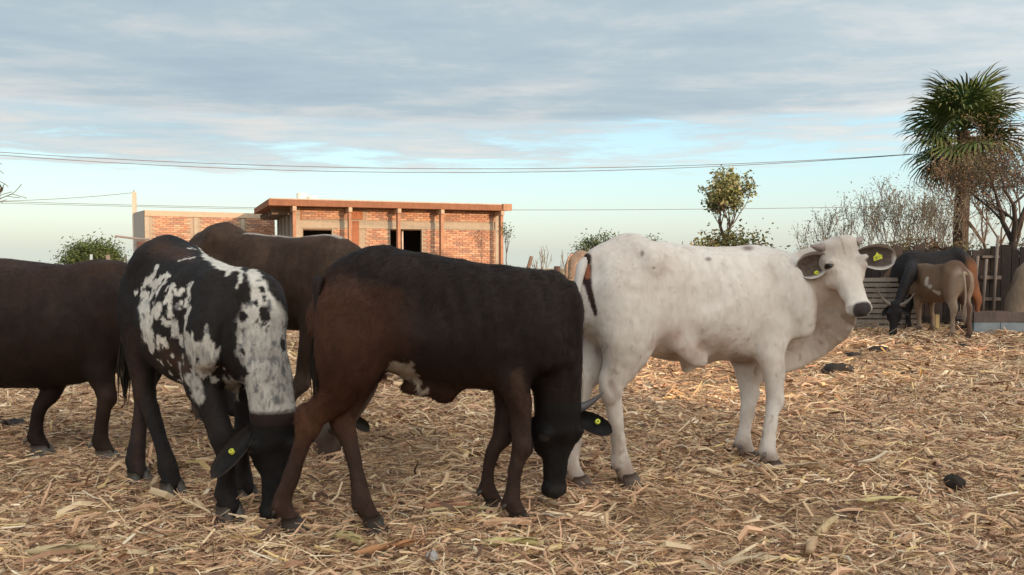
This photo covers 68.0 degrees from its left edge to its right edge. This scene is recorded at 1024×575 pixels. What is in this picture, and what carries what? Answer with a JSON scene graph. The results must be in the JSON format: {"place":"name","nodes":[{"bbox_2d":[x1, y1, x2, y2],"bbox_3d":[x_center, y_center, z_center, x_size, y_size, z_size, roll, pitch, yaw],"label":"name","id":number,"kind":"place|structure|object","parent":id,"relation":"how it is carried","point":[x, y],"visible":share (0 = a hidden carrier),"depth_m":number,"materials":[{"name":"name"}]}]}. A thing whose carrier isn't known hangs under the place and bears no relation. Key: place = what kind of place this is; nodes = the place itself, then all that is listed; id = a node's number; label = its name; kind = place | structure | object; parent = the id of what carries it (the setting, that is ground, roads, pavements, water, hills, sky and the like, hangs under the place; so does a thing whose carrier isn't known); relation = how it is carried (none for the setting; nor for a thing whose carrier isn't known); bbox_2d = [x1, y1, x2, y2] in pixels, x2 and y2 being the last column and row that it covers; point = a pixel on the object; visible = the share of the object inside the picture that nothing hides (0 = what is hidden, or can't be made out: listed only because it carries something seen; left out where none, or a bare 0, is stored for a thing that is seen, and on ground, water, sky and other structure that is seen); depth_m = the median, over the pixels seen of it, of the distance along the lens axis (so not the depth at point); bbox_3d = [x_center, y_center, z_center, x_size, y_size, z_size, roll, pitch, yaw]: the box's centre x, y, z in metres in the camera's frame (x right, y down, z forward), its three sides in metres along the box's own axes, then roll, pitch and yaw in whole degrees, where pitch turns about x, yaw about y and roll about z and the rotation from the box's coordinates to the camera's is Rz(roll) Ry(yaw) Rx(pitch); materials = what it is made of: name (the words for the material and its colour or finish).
{"place":"outdoors","nodes":[
{"label":"outdoors","id":0,"kind":"place"},
{"bbox_2d":[6,203,237,208],"bbox_3d":[-13.703,-3.506,33.015,18.396,0.226,0.239,-1,3,-11],"label":"power line","id":1,"kind":"object","parent":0,"point":[125,206],"visible":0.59,"depth_m":32.38,"materials":[{"name":"paint"}]},
{"bbox_2d":[254,198,511,264],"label":"brick house","id":2,"kind":"structure","parent":0,"point":[466,231],"depth_m":27.41,"materials":[{"name":"brick"}]},
{"bbox_2d":[296,192,307,198],"bbox_3d":[-7.607,-3.261,27.479,0.401,0.380,0.401,0,3,0],"label":"water tank","id":3,"kind":"object","parent":2,"relation":"on","point":[302,195],"visible":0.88,"depth_m":27.32,"materials":[{"name":"paint"}]},
{"bbox_2d":[307,195,317,198],"bbox_3d":[-7.224,-3.206,27.482,0.380,0.270,0.380,0,3,0],"label":"water tank","id":4,"kind":"object","parent":2,"relation":"on","point":[312,197],"visible":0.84,"depth_m":27.34,"materials":[{"name":"paint"}]},
{"bbox_2d":[303,229,331,230],"bbox_3d":[-6.758,-1.442,26.343,0.978,1.160,0.100,-1,3,-23],"label":"window frame","id":5,"kind":"structure","parent":2,"relation":"in","point":[303,229],"depth_m":26.32,"materials":[{"name":"brown wood"}]},
{"bbox_2d":[0,152,907,168],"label":"power line","id":6,"kind":"object","parent":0,"point":[452,168],"visible":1,"depth_m":20.86,"materials":[{"name":"paint"}]},
{"bbox_2d":[1,154,912,172],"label":"power line","id":7,"kind":"object","parent":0,"point":[446,172],"visible":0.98,"depth_m":20.86,"materials":[{"name":"paint"}]},
{"bbox_2d":[1,201,938,209],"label":"power line","id":8,"kind":"object","parent":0,"point":[614,209],"visible":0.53,"depth_m":33.48,"materials":[{"name":"paint"}]},
{"bbox_2d":[0,269,1023,574],"bbox_3d":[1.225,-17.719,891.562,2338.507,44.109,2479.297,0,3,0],"label":"ground","id":9,"kind":"structure","parent":0,"point":[738,517],"depth_m":3.73,"materials":[{"name":"brown soil"}]},
{"bbox_2d":[0,163,26,202],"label":"bare tree","id":10,"kind":"object","parent":9,"relation":"on","point":[1,188],"visible":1,"depth_m":9.74,"materials":[{"name":"brown plant"}]},
{"bbox_2d":[0,418,28,428],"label":"dung pat","id":11,"kind":"object","parent":9,"relation":"on","point":[13,421],"visible":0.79,"depth_m":5.31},
{"bbox_2d":[39,228,131,264],"bbox_3d":[-14.033,-0.864,25.269,3.122,2.213,2.661,0,3,0],"label":"round tree","id":12,"kind":"object","parent":9,"relation":"on","point":[80,251],"visible":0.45,"depth_m":24.85,"materials":[{"name":"green plant"}]},
{"bbox_2d":[0,258,234,462],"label":"cow","id":13,"kind":"object","parent":9,"relation":"on","point":[59,329],"visible":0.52,"depth_m":4.49},
{"bbox_2d":[115,235,149,248],"bbox_3d":[-5.702,-0.037,11.510,0.601,1.517,0.278,0,3,0],"label":"rusty tank","id":14,"kind":"object","parent":9,"relation":"on","point":[139,243],"visible":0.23,"depth_m":11.46,"materials":[{"name":"metal"}]},
{"bbox_2d":[132,190,136,252],"bbox_3d":[-15.366,-2.075,30.937,0.130,3.803,0.130,0,3,0],"label":"concrete pole","id":15,"kind":"object","parent":9,"relation":"on","point":[134,202],"visible":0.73,"depth_m":30.84,"materials":[{"name":"paint"}]},
{"bbox_2d":[14,193,126,200],"bbox_3d":[-18.686,-3.649,30.731,6.730,0.441,0.253,0,3,-4],"label":"power line","id":16,"kind":"object","parent":15,"relation":"attached to","point":[66,198],"visible":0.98,"depth_m":30.88,"materials":[{"name":"paint"}]},
{"bbox_2d":[134,210,274,250],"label":"brick outbuilding","id":17,"kind":"structure","parent":9,"relation":"on","point":[184,225],"depth_m":29.80,"materials":[{"name":"brick"}]},
{"bbox_2d":[116,235,314,524],"bbox_3d":[-1.588,0.395,3.915,1.512,1.361,0.553,3,4,44],"label":"cow","id":18,"kind":"object","parent":9,"relation":"on","point":[201,327],"visible":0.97,"depth_m":3.58},
{"bbox_2d":[189,221,377,462],"bbox_3d":[-1.632,0.358,5.133,1.970,1.635,0.896,1,3,18],"label":"cow","id":19,"kind":"object","parent":9,"relation":"on","point":[294,266],"visible":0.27,"depth_m":4.95},
{"bbox_2d":[271,243,611,535],"bbox_3d":[-0.309,0.444,3.523,1.578,1.300,0.463,0,3,-8],"label":"cow","id":20,"kind":"object","parent":9,"relation":"on","point":[440,329],"visible":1,"depth_m":3.37},
{"bbox_2d":[0,416,1023,574],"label":"straw","id":21,"kind":"object","parent":9,"relation":"on","point":[839,544],"visible":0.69,"depth_m":3.65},
{"bbox_2d":[24,541,103,555],"bbox_3d":[-1.851,1.080,3.137,0.304,0.050,0.050,0,3,-6],"label":"corn stalk","id":22,"kind":"object","parent":21,"relation":"on","point":[45,548],"visible":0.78,"depth_m":3.13,"materials":[{"name":"plant"}]},
{"bbox_2d":[334,530,364,546],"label":"corn stalk","id":23,"kind":"object","parent":21,"relation":"on","point":[351,536],"visible":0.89,"depth_m":3.25,"materials":[{"name":"plant"}]},
{"bbox_2d":[354,537,426,556],"bbox_3d":[-0.504,1.083,3.176,0.313,0.049,0.056,-1,3,-24],"label":"corn stalk","id":24,"kind":"object","parent":21,"relation":"on","point":[373,548],"visible":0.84,"depth_m":3.17,"materials":[{"name":"plant"}]},
{"bbox_2d":[426,550,438,561],"bbox_3d":[-0.318,1.073,3.031,0.051,0.050,0.050,0,3,0],"label":"stone","id":25,"kind":"object","parent":21,"relation":"on","point":[434,555],"visible":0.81,"depth_m":3.02,"materials":[{"name":"stone"}]},
{"bbox_2d":[423,500,473,509],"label":"corn stalk","id":26,"kind":"object","parent":21,"relation":"on","point":[435,504],"visible":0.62,"depth_m":3.66,"materials":[{"name":"plant"}]},
{"bbox_2d":[426,504,502,512],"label":"corn stalk","id":27,"kind":"object","parent":21,"relation":"on","point":[462,507],"visible":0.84,"depth_m":3.57,"materials":[{"name":"plant"}]},
{"bbox_2d":[481,536,543,546],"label":"corn stalk","id":28,"kind":"object","parent":21,"relation":"on","point":[530,541],"visible":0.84,"depth_m":3.17,"materials":[{"name":"plant"}]},
{"bbox_2d":[579,456,630,461],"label":"corn stalk","id":29,"kind":"object","parent":21,"relation":"on","point":[608,458],"visible":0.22,"depth_m":4.45,"materials":[{"name":"plant"}]},
{"bbox_2d":[759,460,833,471],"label":"corn stalk","id":30,"kind":"object","parent":21,"relation":"on","point":[813,464],"visible":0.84,"depth_m":4.29,"materials":[{"name":"plant"}]},
{"bbox_2d":[805,536,818,556],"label":"corn stalk","id":31,"kind":"object","parent":21,"relation":"on","point":[811,543],"visible":0.99,"depth_m":3.15,"materials":[{"name":"plant"}]},
{"bbox_2d":[816,515,838,537],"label":"corn stalk","id":32,"kind":"object","parent":21,"relation":"on","point":[826,525],"visible":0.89,"depth_m":3.36,"materials":[{"name":"plant"}]},
{"bbox_2d":[856,496,916,503],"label":"corn stalk","id":33,"kind":"object","parent":21,"relation":"on","point":[878,498],"visible":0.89,"depth_m":3.73,"materials":[{"name":"plant"}]},
{"bbox_2d":[0,376,1023,574],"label":"corn husks","id":34,"kind":"object","parent":9,"relation":"on","point":[745,530],"visible":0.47,"depth_m":3.96,"materials":[{"name":"plant"}]},
{"bbox_2d":[0,425,1023,574],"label":"chaff","id":35,"kind":"object","parent":9,"relation":"on","point":[483,532],"visible":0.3,"depth_m":3.61,"materials":[{"name":"plant"}]},
{"bbox_2d":[0,349,1023,441],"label":"straw","id":36,"kind":"object","parent":9,"relation":"on","point":[817,372],"visible":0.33,"depth_m":6.31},
{"bbox_2d":[0,347,1023,438],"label":"chaff","id":37,"kind":"object","parent":9,"relation":"on","point":[473,408],"visible":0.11,"depth_m":6.28,"materials":[{"name":"plant"}]},
{"bbox_2d":[527,256,532,267],"bbox_3d":[0.092,0.243,9.017,0.324,1.241,0.067,0,3,0],"label":"fence post","id":38,"kind":"object","parent":9,"relation":"on","point":[530,261],"visible":0.19,"depth_m":8.98,"materials":[{"name":"brown wood"}]},
{"bbox_2d":[532,256,544,268],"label":"bare weed","id":39,"kind":"object","parent":9,"relation":"on","point":[537,263],"visible":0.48,"depth_m":9.35,"materials":[{"name":"brown plant"}]},
{"bbox_2d":[66,318,1023,389],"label":"corn husks","id":40,"kind":"object","parent":9,"relation":"on","point":[907,367],"visible":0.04,"depth_m":8.06,"materials":[{"name":"plant"}]},
{"bbox_2d":[539,245,551,269],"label":"bare weed","id":41,"kind":"object","parent":9,"relation":"on","point":[541,251],"visible":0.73,"depth_m":9.74,"materials":[{"name":"brown plant"}]},
{"bbox_2d":[554,266,560,271],"bbox_3d":[0.611,0.258,10.220,0.124,1.093,0.121,-1,3,-20],"label":"fence post","id":42,"kind":"object","parent":9,"relation":"on","point":[558,268],"visible":0.1,"depth_m":10.17,"materials":[{"name":"brown wood"}]},
{"bbox_2d":[560,251,581,278],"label":"bare weed","id":43,"kind":"object","parent":9,"relation":"on","point":[567,263],"visible":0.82,"depth_m":10.02,"materials":[{"name":"brown plant"}]},
{"bbox_2d":[564,250,586,278],"bbox_3d":[1.911,-0.047,14.169,2.052,1.302,0.762,0,3,-10],"label":"cow","id":44,"kind":"object","parent":9,"relation":"on","point":[576,254],"visible":0.09,"depth_m":13.94},
{"bbox_2d":[569,228,619,253],"bbox_3d":[4.480,-1.596,35.871,2.272,2.688,3.918,-2,3,-35],"label":"distant tree","id":45,"kind":"object","parent":9,"relation":"on","point":[589,245],"visible":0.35,"depth_m":36.50,"materials":[{"name":"green plant"}]},
{"bbox_2d":[286,319,1023,357],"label":"straw","id":46,"kind":"object","parent":9,"relation":"on","point":[940,330],"visible":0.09,"depth_m":10.40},
{"bbox_2d":[935,314,939,327],"bbox_3d":[6.529,0.515,11.656,0.055,0.200,0.030,0,3,0],"label":"plank","id":47,"kind":"object","parent":46,"relation":"on","point":[937,316],"visible":1,"depth_m":11.64,"materials":[{"name":"brown wood"}]},
{"bbox_2d":[697,164,759,244],"bbox_3d":[4.928,-1.217,18.024,2.121,3.483,1.339,-2,4,-42],"label":"leafy tree","id":48,"kind":"object","parent":9,"relation":"on","point":[726,189],"visible":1,"depth_m":17.80,"materials":[{"name":"green plant"}]},
{"bbox_2d":[566,233,895,489],"bbox_3d":[1.205,0.375,4.303,2.032,1.367,0.678,-1,3,-24],"label":"cow","id":49,"kind":"object","parent":9,"relation":"on","point":[757,315],"visible":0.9,"depth_m":4.15},
{"bbox_2d":[682,218,790,248],"bbox_3d":[4.859,-0.531,17.816,2.408,2.155,2.915,-1,3,-17],"label":"green bush","id":50,"kind":"object","parent":9,"relation":"on","point":[720,240],"visible":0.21,"depth_m":17.34,"materials":[{"name":"green plant"}]},
{"bbox_2d":[721,552,781,566],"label":"corn stalk","id":51,"kind":"object","parent":9,"relation":"on","point":[743,559],"visible":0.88,"depth_m":3.05,"materials":[{"name":"plant"}]},
{"bbox_2d":[789,192,867,250],"bbox_3d":[6.592,-0.679,15.651,1.689,2.624,1.191,0,3,0],"label":"bare shrub","id":52,"kind":"object","parent":9,"relation":"on","point":[825,232],"visible":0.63,"depth_m":15.71,"materials":[{"name":"brown plant"}]},
{"bbox_2d":[821,363,855,375],"bbox_3d":[3.309,0.828,7.681,0.341,0.121,0.246,0,3,0],"label":"dung pat","id":53,"kind":"object","parent":9,"relation":"on","point":[832,367],"visible":0.85,"depth_m":7.61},
{"bbox_2d":[845,352,864,358],"bbox_3d":[4.019,0.799,8.935,0.226,0.081,0.181,0,3,0],"label":"dung pat","id":54,"kind":"object","parent":9,"relation":"on","point":[853,354],"visible":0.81,"depth_m":8.88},
{"bbox_2d":[821,175,921,245],"bbox_3d":[7.147,-0.802,14.908,1.873,2.941,1.421,-1,3,-20],"label":"bare shrub","id":55,"kind":"object","parent":9,"relation":"on","point":[863,214],"visible":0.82,"depth_m":15.01,"materials":[{"name":"brown plant"}]},
{"bbox_2d":[868,345,889,352],"bbox_3d":[4.562,0.764,9.441,0.258,0.082,0.189,0,3,0],"label":"dung pat","id":56,"kind":"object","parent":9,"relation":"on","point":[878,348],"visible":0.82,"depth_m":9.39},
{"bbox_2d":[854,277,921,328],"bbox_3d":[5.903,0.266,12.073,1.183,0.860,0.114,0,3,0],"label":"pallet fence","id":57,"kind":"object","parent":9,"relation":"on","point":[883,290],"visible":0.23,"depth_m":12.02,"materials":[{"name":"grey wood"}]},
{"bbox_2d":[867,174,951,247],"bbox_3d":[8.186,-0.922,15.707,1.652,3.104,1.860,1,3,29],"label":"bare shrub","id":58,"kind":"object","parent":9,"relation":"on","point":[877,235],"visible":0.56,"depth_m":15.57,"materials":[{"name":"brown plant"}]},
{"bbox_2d":[900,370,924,375],"bbox_3d":[4.051,0.875,7.680,0.261,0.071,0.182,0,3,0],"label":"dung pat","id":59,"kind":"object","parent":9,"relation":"on","point":[909,371],"visible":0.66,"depth_m":7.65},
{"bbox_2d":[871,260,973,338],"bbox_3d":[6.395,0.145,11.699,0.530,1.144,2.066,-1,3,-11],"label":"cow","id":60,"kind":"object","parent":9,"relation":"on","point":[950,283],"visible":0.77,"depth_m":11.06},
{"bbox_2d":[878,247,981,335],"bbox_3d":[6.404,0.035,11.909,2.165,1.346,0.961,-1,3,-26],"label":"cow","id":61,"kind":"object","parent":9,"relation":"on","point":[904,269],"visible":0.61,"depth_m":11.92},
{"bbox_2d":[856,235,1023,324],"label":"board wall","id":62,"kind":"structure","parent":9,"relation":"on","point":[999,277],"depth_m":12.89,"materials":[{"name":"brown wood"}]},
{"bbox_2d":[859,228,938,249],"bbox_3d":[6.718,-0.290,13.450,1.778,1.502,1.351,0,3,0],"label":"brush heap","id":63,"kind":"object","parent":62,"relation":"on","point":[905,243],"visible":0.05,"depth_m":13.29,"materials":[{"name":"brown plant"}]},
{"bbox_2d":[911,225,1001,309],"bbox_3d":[7.629,-0.357,13.302,1.861,1.579,1.328,0,3,0],"label":"brush heap","id":64,"kind":"object","parent":62,"relation":"on","point":[964,246],"visible":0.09,"depth_m":13.19,"materials":[{"name":"brown plant"}]},
{"bbox_2d":[923,408,959,412],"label":"corn stalk","id":65,"kind":"object","parent":9,"relation":"on","point":[943,410],"visible":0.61,"depth_m":5.86,"materials":[{"name":"plant"}]},
{"bbox_2d":[876,174,1008,250],"bbox_3d":[8.469,-0.843,14.931,1.841,3.022,1.764,-1,3,-12],"label":"bare shrub","id":66,"kind":"object","parent":9,"relation":"on","point":[952,219],"visible":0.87,"depth_m":14.88,"materials":[{"name":"brown plant"}]},
{"bbox_2d":[898,187,995,249],"bbox_3d":[9.075,-0.767,16.018,1.824,2.767,1.753,-1,3,-25],"label":"bare shrub","id":67,"kind":"object","parent":9,"relation":"on","point":[984,232],"visible":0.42,"depth_m":15.82,"materials":[{"name":"brown plant"}]},
{"bbox_2d":[943,474,965,492],"bbox_3d":[2.343,1.035,4.016,0.104,0.095,0.088,0,3,0],"label":"dung pat","id":68,"kind":"object","parent":9,"relation":"on","point":[952,481],"visible":0.93,"depth_m":3.99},
{"bbox_2d":[894,61,1023,246],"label":"fan palm","id":69,"kind":"object","parent":9,"relation":"on","point":[943,111],"visible":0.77,"depth_m":18.93,"materials":[{"name":"green plant"}]},
{"bbox_2d":[907,102,1023,248],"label":"mesquite tree","id":70,"kind":"object","parent":9,"relation":"on","point":[1012,235],"visible":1,"depth_m":13.22,"materials":[{"name":"brown plant"}]},
{"bbox_2d":[909,130,1023,247],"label":"dry vine","id":71,"kind":"object","parent":9,"relation":"on","point":[981,163],"visible":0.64,"depth_m":16.34,"materials":[{"name":"plant"}]},
{"bbox_2d":[955,311,1023,333],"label":"feed trough","id":72,"kind":"object","parent":9,"relation":"on","point":[983,321],"visible":0.71,"depth_m":11.71,"materials":[{"name":"concrete"}]},
{"bbox_2d":[968,235,1023,256],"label":"brush heap","id":73,"kind":"object","parent":9,"relation":"on","point":[1021,245],"visible":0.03,"depth_m":13.93,"materials":[{"name":"brown plant"}]},
{"bbox_2d":[1003,263,1023,311],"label":"haystack","id":74,"kind":"object","parent":9,"relation":"on","point":[1014,300],"visible":0.62,"depth_m":12.17,"materials":[{"name":"beige plant"}]},
{"bbox_2d":[0,0,1023,268],"label":"sky","id":75,"kind":"structure","parent":0,"point":[380,86],"materials":[{"name":"blue"}]}
]}

